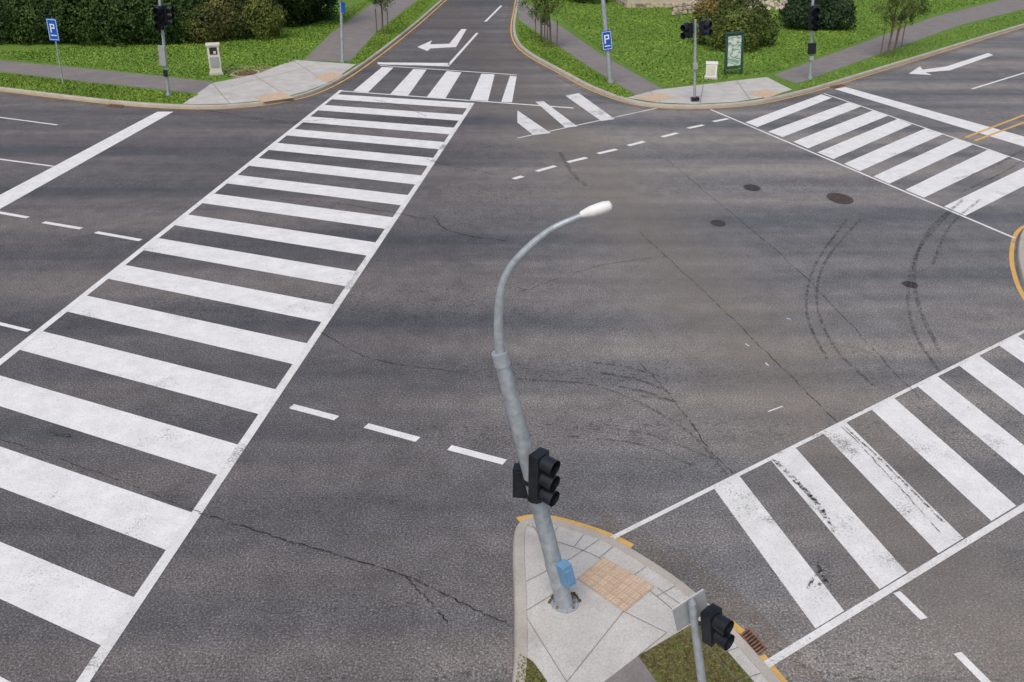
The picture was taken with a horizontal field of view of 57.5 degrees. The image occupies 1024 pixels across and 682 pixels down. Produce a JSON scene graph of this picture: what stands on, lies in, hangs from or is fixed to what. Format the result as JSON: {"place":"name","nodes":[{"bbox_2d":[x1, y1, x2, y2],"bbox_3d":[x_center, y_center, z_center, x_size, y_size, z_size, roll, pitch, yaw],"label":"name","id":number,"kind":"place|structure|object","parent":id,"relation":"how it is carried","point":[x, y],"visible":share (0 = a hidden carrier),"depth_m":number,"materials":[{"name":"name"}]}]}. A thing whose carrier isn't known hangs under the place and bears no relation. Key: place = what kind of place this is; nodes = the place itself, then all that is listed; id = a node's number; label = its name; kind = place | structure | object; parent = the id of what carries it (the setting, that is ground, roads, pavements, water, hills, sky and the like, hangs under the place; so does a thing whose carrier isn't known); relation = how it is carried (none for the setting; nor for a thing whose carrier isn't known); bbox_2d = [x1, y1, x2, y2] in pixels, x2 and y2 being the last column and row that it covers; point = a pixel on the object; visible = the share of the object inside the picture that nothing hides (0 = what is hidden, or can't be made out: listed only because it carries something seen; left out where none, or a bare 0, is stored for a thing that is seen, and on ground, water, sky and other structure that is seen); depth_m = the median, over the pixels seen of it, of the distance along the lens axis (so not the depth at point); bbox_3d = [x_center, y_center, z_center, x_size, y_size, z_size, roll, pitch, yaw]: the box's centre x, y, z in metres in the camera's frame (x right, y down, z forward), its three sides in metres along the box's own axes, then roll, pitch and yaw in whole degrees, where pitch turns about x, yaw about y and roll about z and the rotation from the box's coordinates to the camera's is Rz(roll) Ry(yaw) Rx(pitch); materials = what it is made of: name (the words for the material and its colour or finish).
{"place":"outdoors","nodes":[
{"label":"outdoors","id":0,"kind":"place"},
{"bbox_2d":[183,60,355,103],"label":"pavement","id":1,"kind":"structure","parent":0,"point":[300,80],"depth_m":43.99,"materials":[{"name":"concrete"}]},
{"bbox_2d":[254,92,293,101],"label":"tactile paving","id":2,"kind":"structure","parent":1,"relation":"on","point":[273,96],"depth_m":41.22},
{"bbox_2d":[314,72,342,81],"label":"tactile paving","id":3,"kind":"structure","parent":1,"relation":"on","point":[328,77],"depth_m":45.47,"materials":[{"name":"beige concrete"}]},
{"bbox_2d":[0,0,1023,681],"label":"road","id":4,"kind":"structure","parent":0,"point":[226,600],"depth_m":19.32,"materials":[{"name":"grey asphalt"}]},
{"bbox_2d":[107,104,123,107],"bbox_3d":[-17.109,-10.155,40.282,0.906,0.024,0.365,9,28,17],"label":"storm drain","id":5,"kind":"object","parent":4,"relation":"on","point":[115,105],"visible":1,"depth_m":40.26,"materials":[{"name":"metal"}]},
{"bbox_2d":[0,0,439,104],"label":"grass verge","id":6,"kind":"object","parent":4,"relation":"on","point":[10,47],"depth_m":51.37,"materials":[{"name":"green plant"}]},
{"bbox_2d":[46,18,63,83],"bbox_3d":[-21.075,-13.446,43.330,0.554,2.959,0.116,5,27,11],"label":"parking sign","id":7,"kind":"object","parent":6,"relation":"on","point":[52,27],"visible":1,"depth_m":42.92,"materials":[{"name":"metal"}]},
{"bbox_2d":[0,72,197,102],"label":"grass","id":8,"kind":"structure","parent":6,"relation":"on","point":[86,92],"depth_m":42.66,"materials":[{"name":"green plant"}]},
{"bbox_2d":[0,60,211,92],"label":"footpath","id":9,"kind":"structure","parent":6,"relation":"on","point":[129,79],"depth_m":45.53,"materials":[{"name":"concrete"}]},
{"bbox_2d":[153,0,174,95],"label":"traffic light","id":10,"kind":"object","parent":6,"relation":"on","point":[163,17],"visible":1,"depth_m":40.09,"materials":[{"name":"metal"}]},
{"bbox_2d":[0,0,335,27],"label":"hedge","id":11,"kind":"object","parent":6,"relation":"on","point":[285,5],"visible":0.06,"depth_m":59.60,"materials":[{"name":"green plant"}]},
{"bbox_2d":[0,0,339,46],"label":"hedge","id":12,"kind":"object","parent":6,"relation":"on","point":[136,16],"visible":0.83,"depth_m":53.28,"materials":[{"name":"green plant"}]},
{"bbox_2d":[205,42,223,75],"bbox_3d":[-14.572,-13.819,45.719,0.660,1.480,0.500,-6,27,-12],"label":"parking ticket machine","id":13,"kind":"object","parent":6,"relation":"on","point":[214,58],"visible":1,"depth_m":45.52,"materials":[{"name":"metal"}]},
{"bbox_2d":[179,0,259,43],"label":"flowering shrub","id":14,"kind":"object","parent":6,"relation":"on","point":[220,24],"visible":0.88,"depth_m":54.58,"materials":[{"name":"green plant"}]},
{"bbox_2d":[224,65,273,77],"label":"bare soil","id":15,"kind":"structure","parent":6,"relation":"on","point":[259,70],"depth_m":47.14,"materials":[{"name":"brown soil"}]},
{"bbox_2d":[231,70,258,75],"bbox_3d":[-13.227,-13.297,46.293,1.344,0.008,1.747,0,27,0],"label":"manhole cover","id":16,"kind":"object","parent":15,"relation":"on","point":[249,73],"visible":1,"depth_m":46.16,"materials":[{"name":"metal"}]},
{"bbox_2d":[238,0,286,40],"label":"shrub","id":17,"kind":"object","parent":6,"relation":"on","point":[266,20],"visible":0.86,"depth_m":55.09,"materials":[{"name":"green plant"}]},
{"bbox_2d":[340,0,344,62],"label":"parking sign","id":18,"kind":"object","parent":6,"relation":"on","point":[342,11],"visible":1,"depth_m":48.16,"materials":[{"name":"metal"}]},
{"bbox_2d":[304,0,416,61],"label":"footpath","id":19,"kind":"structure","parent":6,"relation":"on","point":[359,30],"depth_m":57.73,"materials":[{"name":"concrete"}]},
{"bbox_2d":[368,0,394,33],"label":"young tree","id":20,"kind":"object","parent":6,"relation":"on","point":[382,2],"visible":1,"depth_m":56.69,"materials":[{"name":"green plant"}]},
{"bbox_2d":[350,0,431,62],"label":"grass","id":21,"kind":"structure","parent":6,"relation":"on","point":[415,9],"depth_m":59.01,"materials":[{"name":"green plant"}]},
{"bbox_2d":[0,0,443,108],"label":"kerb","id":22,"kind":"structure","parent":4,"relation":"on","point":[351,71],"depth_m":41.74,"materials":[{"name":"concrete"}]},
{"bbox_2d":[0,6,506,464],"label":"lane marking","id":23,"kind":"object","parent":4,"relation":"on","point":[25,187],"visible":1,"depth_m":30.44,"materials":[{"name":"white paint"}]},
{"bbox_2d":[0,65,571,681],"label":"crosswalk","id":24,"kind":"structure","parent":4,"relation":"on","point":[90,609],"depth_m":19.50,"materials":[{"name":"white paint"}]},
{"bbox_2d":[418,29,465,50],"bbox_3d":[-3.602,-18.228,56.420,2.156,0.001,8.519,7,27,14],"label":"turn arrow","id":25,"kind":"object","parent":4,"relation":"on","point":[454,42],"visible":1,"depth_m":54.76,"materials":[{"name":"white paint"}]},
{"bbox_2d":[1,159,938,622],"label":"road crack","id":26,"kind":"object","parent":4,"relation":"on","point":[451,371],"visible":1,"depth_m":15.81,"materials":[{"name":"grey asphalt"}]},
{"bbox_2d":[49,429,942,588],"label":"scuff marks","id":27,"kind":"object","parent":4,"relation":"on","point":[829,522],"visible":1,"depth_m":15.05,"materials":[{"name":"black rubber"}]},
{"bbox_2d":[2,0,1023,681],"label":"kerb line","id":28,"kind":"object","parent":4,"relation":"on","point":[740,628],"visible":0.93,"depth_m":25.28,"materials":[{"name":"yellow paint"}]},
{"bbox_2d":[517,93,656,137],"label":"crosswalk","id":29,"kind":"structure","parent":4,"relation":"on","point":[530,125],"depth_m":38.57,"materials":[{"name":"white paint"}]},
{"bbox_2d":[512,517,780,681],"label":"kerb","id":30,"kind":"structure","parent":4,"relation":"on","point":[520,625],"depth_m":12.98,"materials":[{"name":"concrete"}]},
{"bbox_2d":[710,220,725,226],"bbox_3d":[5.923,-3.396,26.834,0.448,0.008,0.605,0,27,0],"label":"manhole cover","id":31,"kind":"object","parent":4,"relation":"on","point":[719,223],"visible":1,"depth_m":26.80,"materials":[{"name":"metal"}]},
{"bbox_2d":[743,184,760,190],"bbox_3d":[7.676,-4.907,29.848,0.538,0.008,0.726,0,27,0],"label":"manhole cover","id":32,"kind":"object","parent":4,"relation":"on","point":[750,187],"visible":1,"depth_m":29.85,"materials":[{"name":"metal"}]},
{"bbox_2d":[740,627,766,654],"bbox_3d":[3.073,3.955,12.146,0.524,0.024,0.377,-20,33,-34],"label":"storm drain","id":33,"kind":"object","parent":4,"relation":"on","point":[749,636],"visible":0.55,"depth_m":12.20,"materials":[{"name":"metal"}]},
{"bbox_2d":[512,72,1023,681],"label":"lane marking","id":34,"kind":"object","parent":4,"relation":"on","point":[960,656],"visible":1,"depth_m":36.62,"materials":[{"name":"white paint"}]},
{"bbox_2d":[513,0,1023,107],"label":"kerb","id":35,"kind":"structure","parent":4,"relation":"on","point":[625,99],"depth_m":44.59,"materials":[{"name":"concrete"}]},
{"bbox_2d":[515,0,1023,103],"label":"grass verge","id":36,"kind":"object","parent":4,"relation":"on","point":[793,86],"depth_m":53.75,"materials":[{"name":"green plant"}]},
{"bbox_2d":[516,0,547,41],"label":"young tree","id":37,"kind":"object","parent":36,"relation":"on","point":[524,1],"visible":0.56,"depth_m":54.11,"materials":[{"name":"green plant"}]},
{"bbox_2d":[527,0,563,47],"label":"young tree","id":38,"kind":"object","parent":36,"relation":"on","point":[543,6],"visible":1,"depth_m":51.92,"materials":[{"name":"green plant"}]},
{"bbox_2d":[517,21,633,96],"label":"grass","id":39,"kind":"structure","parent":36,"relation":"on","point":[539,45],"depth_m":49.65,"materials":[{"name":"green plant"}]},
{"bbox_2d":[568,0,607,3],"bbox_3d":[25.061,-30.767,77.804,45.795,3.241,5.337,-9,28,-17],"label":"shrub","id":40,"kind":"object","parent":36,"relation":"on","point":[590,1],"visible":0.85,"depth_m":70.87,"materials":[{"name":"green plant"}]},
{"bbox_2d":[518,0,661,94],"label":"footpath","id":41,"kind":"structure","parent":36,"relation":"on","point":[592,58],"depth_m":50.77,"materials":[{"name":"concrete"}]},
{"bbox_2d":[601,0,613,83],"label":"street light mast","id":42,"kind":"object","parent":36,"relation":"on","point":[606,34],"visible":1,"depth_m":43.16,"materials":[{"name":"metal"}]},
{"bbox_2d":[613,0,746,7],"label":"walls","id":43,"kind":"structure","parent":36,"relation":"on","point":[645,3],"depth_m":68.78,"materials":[{"name":"stone"}]},
{"bbox_2d":[671,1,710,14],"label":"stone wall","id":44,"kind":"structure","parent":36,"relation":"on","point":[680,8],"depth_m":65.33,"materials":[{"name":"beige stone"}]},
{"bbox_2d":[704,61,717,79],"bbox_3d":[9.611,-13.050,44.982,0.620,0.765,0.500,5,27,9],"label":"trash can","id":45,"kind":"object","parent":36,"relation":"on","point":[711,69],"visible":1,"depth_m":44.80,"materials":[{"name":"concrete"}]},
{"bbox_2d":[690,0,747,21],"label":"flowering shrub","id":46,"kind":"object","parent":36,"relation":"on","point":[705,7],"visible":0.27,"depth_m":61.30,"materials":[{"name":"green plant"}]},
{"bbox_2d":[724,31,744,74],"bbox_3d":[10.802,-13.995,45.450,1.078,2.100,0.141,-4,27,-7],"label":"information board","id":47,"kind":"object","parent":36,"relation":"on","point":[734,48],"visible":1,"depth_m":45.34,"materials":[{"name":"green metal"}]},
{"bbox_2d":[693,0,779,51],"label":"shrub","id":48,"kind":"object","parent":36,"relation":"on","point":[728,19],"visible":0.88,"depth_m":52.59,"materials":[{"name":"green plant"}]},
{"bbox_2d":[747,0,787,9],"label":"flowering bush","id":49,"kind":"object","parent":36,"relation":"on","point":[777,5],"visible":0.46,"depth_m":69.96,"materials":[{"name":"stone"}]},
{"bbox_2d":[774,0,856,30],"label":"conifer shrub","id":50,"kind":"object","parent":36,"relation":"on","point":[834,14],"visible":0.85,"depth_m":58.43,"materials":[{"name":"green plant"}]},
{"bbox_2d":[870,0,924,56],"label":"young tree","id":51,"kind":"object","parent":36,"relation":"on","point":[906,7],"visible":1,"depth_m":49.11,"materials":[{"name":"green plant"}]},
{"bbox_2d":[775,0,1023,83],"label":"footpath","id":52,"kind":"structure","parent":36,"relation":"on","point":[872,47],"depth_m":56.32,"materials":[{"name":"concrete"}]},
{"bbox_2d":[807,0,819,79],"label":"traffic light","id":53,"kind":"object","parent":52,"relation":"on","point":[814,18],"visible":1,"depth_m":43.62,"materials":[{"name":"metal"}]},
{"bbox_2d":[881,0,931,48],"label":"young tree","id":54,"kind":"object","parent":36,"relation":"on","point":[923,2],"visible":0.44,"depth_m":51.65,"materials":[{"name":"green plant"}]},
{"bbox_2d":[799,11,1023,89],"bbox_3d":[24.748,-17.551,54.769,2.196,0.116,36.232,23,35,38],"label":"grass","id":55,"kind":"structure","parent":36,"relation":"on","point":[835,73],"depth_m":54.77,"materials":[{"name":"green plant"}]},
{"bbox_2d":[610,330,1023,667],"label":"crosswalk","id":56,"kind":"structure","parent":4,"relation":"on","point":[872,556],"depth_m":15.09,"materials":[{"name":"white paint"}]},
{"bbox_2d":[829,84,844,87],"bbox_3d":[15.341,-12.017,43.996,1.098,0.024,0.299,-20,33,-34],"label":"storm drain","id":57,"kind":"object","parent":4,"relation":"on","point":[838,85],"visible":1,"depth_m":43.97,"materials":[{"name":"metal"}]},
{"bbox_2d":[827,193,853,203],"bbox_3d":[10.146,-4.417,28.869,0.762,0.008,1.142,0,27,0],"label":"manhole cover","id":58,"kind":"object","parent":4,"relation":"on","point":[839,198],"visible":1,"depth_m":28.84,"materials":[{"name":"metal"}]},
{"bbox_2d":[710,93,1023,237],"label":"crosswalk","id":59,"kind":"structure","parent":4,"relation":"on","point":[984,196],"depth_m":33.60,"materials":[{"name":"white paint"}]},
{"bbox_2d":[902,281,917,287],"bbox_3d":[9.737,-1.390,22.833,0.381,0.008,0.419,0,27,0],"label":"manhole cover","id":60,"kind":"object","parent":4,"relation":"on","point":[910,284],"visible":1,"depth_m":22.82,"materials":[{"name":"metal"}]},
{"bbox_2d":[909,53,991,74],"bbox_3d":[23.267,-14.745,49.475,1.556,0.001,8.987,23,35,38],"label":"turn arrow","id":61,"kind":"object","parent":4,"relation":"on","point":[919,70],"visible":1,"depth_m":48.29,"materials":[{"name":"white paint"}]},
{"bbox_2d":[965,114,1023,140],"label":"line","id":62,"kind":"object","parent":4,"relation":"on","point":[995,126],"visible":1,"depth_m":36.60,"materials":[{"name":"yellow paint"}]},
{"bbox_2d":[1017,230,1023,286],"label":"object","id":63,"kind":"structure","parent":4,"relation":"on","point":[1020,255],"depth_m":24.16,"materials":[{"name":"concrete"}]},
{"bbox_2d":[548,592,580,604],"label":"grass","id":64,"kind":"structure","parent":0,"point":[552,596],"depth_m":12.75,"materials":[{"name":"green plant"}]},
{"bbox_2d":[524,523,767,681],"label":"pavement","id":65,"kind":"structure","parent":0,"point":[570,641],"depth_m":12.39,"materials":[{"name":"concrete"}]},
{"bbox_2d":[212,61,759,681],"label":"pavement joints","id":66,"kind":"object","parent":65,"relation":"on","point":[582,535],"visible":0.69,"depth_m":12.72,"materials":[{"name":"grey concrete"}]},
{"bbox_2d":[516,654,546,681],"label":"grass","id":67,"kind":"structure","parent":65,"relation":"on","point":[528,669],"depth_m":11.57,"materials":[{"name":"green plant"}]},
{"bbox_2d":[491,201,611,613],"bbox_3d":[0.420,1.039,11.414,1.168,5.722,0.778,15,30,28],"label":"street lamp","id":68,"kind":"object","parent":65,"relation":"on","point":[536,479],"visible":1,"depth_m":11.35,"materials":[{"name":"metal"}]},
{"bbox_2d":[578,557,653,611],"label":"tactile paving","id":69,"kind":"structure","parent":65,"relation":"on","point":[624,590],"depth_m":13.03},
{"bbox_2d":[604,656,655,681],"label":"footpath","id":70,"kind":"structure","parent":65,"relation":"on","point":[635,670],"depth_m":11.56,"materials":[{"name":"concrete"}]},
{"bbox_2d":[638,625,753,681],"bbox_3d":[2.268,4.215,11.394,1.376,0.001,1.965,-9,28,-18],"label":"grass verge","id":71,"kind":"object","parent":65,"relation":"on","point":[671,670],"depth_m":11.75,"materials":[{"name":"plant"}]},
{"bbox_2d":[672,589,734,681],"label":"traffic light","id":72,"kind":"object","parent":65,"relation":"on","point":[716,624],"visible":1,"depth_m":8.65,"materials":[{"name":"metal"}]},
{"bbox_2d":[627,77,791,103],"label":"pavement","id":73,"kind":"structure","parent":0,"point":[727,91],"depth_m":42.38,"materials":[{"name":"concrete"}]},
{"bbox_2d":[635,93,674,101],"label":"tactile paving","id":74,"kind":"structure","parent":73,"relation":"on","point":[656,97],"depth_m":41.22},
{"bbox_2d":[680,19,711,100],"bbox_3d":[7.728,-11.901,39.772,1.353,3.404,0.556,0,27,0],"label":"traffic light","id":75,"kind":"object","parent":73,"relation":"on","point":[686,28],"visible":1,"depth_m":39.19,"materials":[{"name":"metal"}]},
{"bbox_2d":[749,89,779,97],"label":"tactile paving","id":76,"kind":"structure","parent":73,"relation":"on","point":[764,93],"depth_m":41.97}
]}

